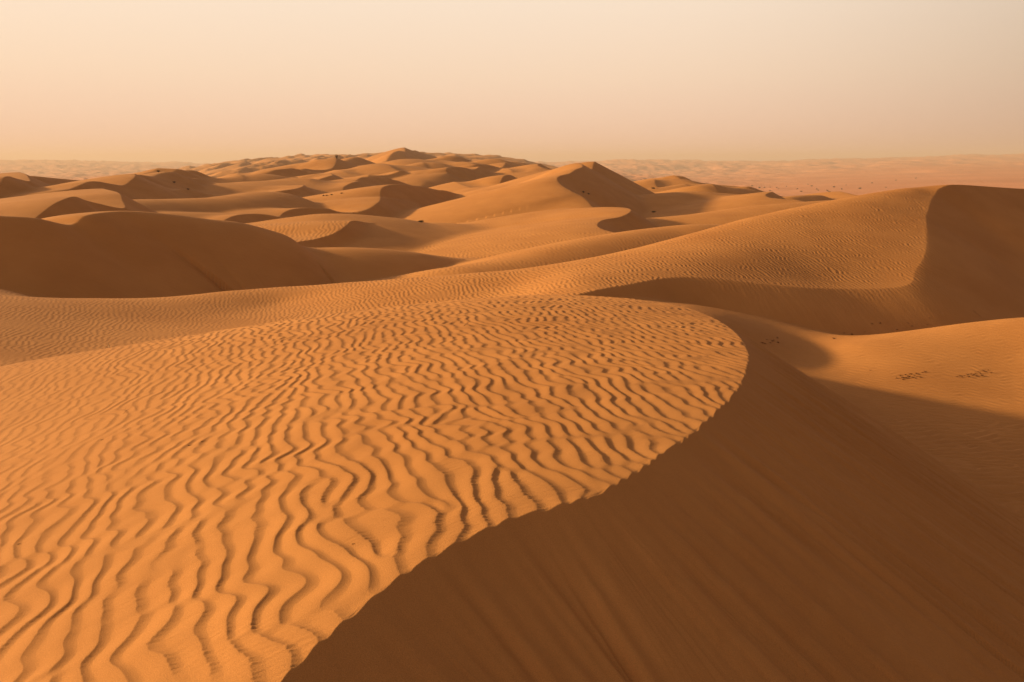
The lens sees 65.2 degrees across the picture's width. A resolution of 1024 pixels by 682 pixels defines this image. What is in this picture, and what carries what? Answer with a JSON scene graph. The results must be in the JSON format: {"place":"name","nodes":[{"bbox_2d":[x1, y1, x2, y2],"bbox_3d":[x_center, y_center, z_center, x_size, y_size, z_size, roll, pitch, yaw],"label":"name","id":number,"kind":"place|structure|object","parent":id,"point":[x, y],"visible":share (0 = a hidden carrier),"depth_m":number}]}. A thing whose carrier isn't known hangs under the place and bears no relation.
{"place":"outdoors","nodes":[
{"label":"outdoors","id":0,"kind":"place"},
{"bbox_2d":[0,189,157,218],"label":"sand dune","id":1,"kind":"structure","parent":0,"point":[44,205],"depth_m":62.03},
{"bbox_2d":[0,168,377,199],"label":"sand dune","id":2,"kind":"structure","parent":0,"point":[151,184],"depth_m":113.42},
{"bbox_2d":[0,211,481,297],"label":"sand dune","id":3,"kind":"structure","parent":0,"point":[120,254],"depth_m":37.81},
{"bbox_2d":[253,220,369,247],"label":"sand dune","id":4,"kind":"structure","parent":0,"point":[318,234],"depth_m":65.16},
{"bbox_2d":[291,158,356,172],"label":"sand dune","id":5,"kind":"structure","parent":0,"point":[323,165],"depth_m":248.34},
{"bbox_2d":[132,152,637,251],"bbox_3d":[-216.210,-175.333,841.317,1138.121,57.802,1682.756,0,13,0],"label":"dune field","id":6,"kind":"structure","parent":0,"point":[403,185],"depth_m":115.10},
{"bbox_2d":[365,148,437,162],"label":"sand dune","id":7,"kind":"structure","parent":0,"point":[398,153],"depth_m":440.92},
{"bbox_2d":[0,159,1023,681],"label":"sand dune","id":8,"kind":"structure","parent":0,"point":[594,489],"depth_m":4.76},
{"bbox_2d":[0,185,1023,365],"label":"sand dune","id":9,"kind":"structure","parent":0,"point":[892,261],"depth_m":24.63},
{"bbox_2d":[0,153,1023,196],"bbox_3d":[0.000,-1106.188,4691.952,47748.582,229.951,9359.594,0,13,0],"label":"desert plain","id":10,"kind":"structure","parent":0,"point":[850,175],"depth_m":2704.09},
{"bbox_2d":[0,0,1023,163],"label":"sky","id":11,"kind":"structure","parent":0,"point":[194,81]},
{"bbox_2d":[395,162,653,223],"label":"sand dune","id":12,"kind":"structure","parent":0,"point":[565,186],"depth_m":102.44},
{"bbox_2d":[413,207,657,257],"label":"sand dune","id":13,"kind":"structure","parent":0,"point":[505,234],"depth_m":66.48},
{"bbox_2d":[369,200,829,280],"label":"sand dune","id":14,"kind":"structure","parent":0,"point":[669,227],"depth_m":45.45},
{"bbox_2d":[633,175,857,217],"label":"sand dune","id":15,"kind":"structure","parent":0,"point":[673,195],"depth_m":119.92},
{"bbox_2d":[642,299,1023,521],"bbox_3d":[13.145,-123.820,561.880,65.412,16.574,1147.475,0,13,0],"label":"sand basin","id":16,"kind":"object","parent":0,"point":[970,429],"visible":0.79,"depth_m":15.72}
]}

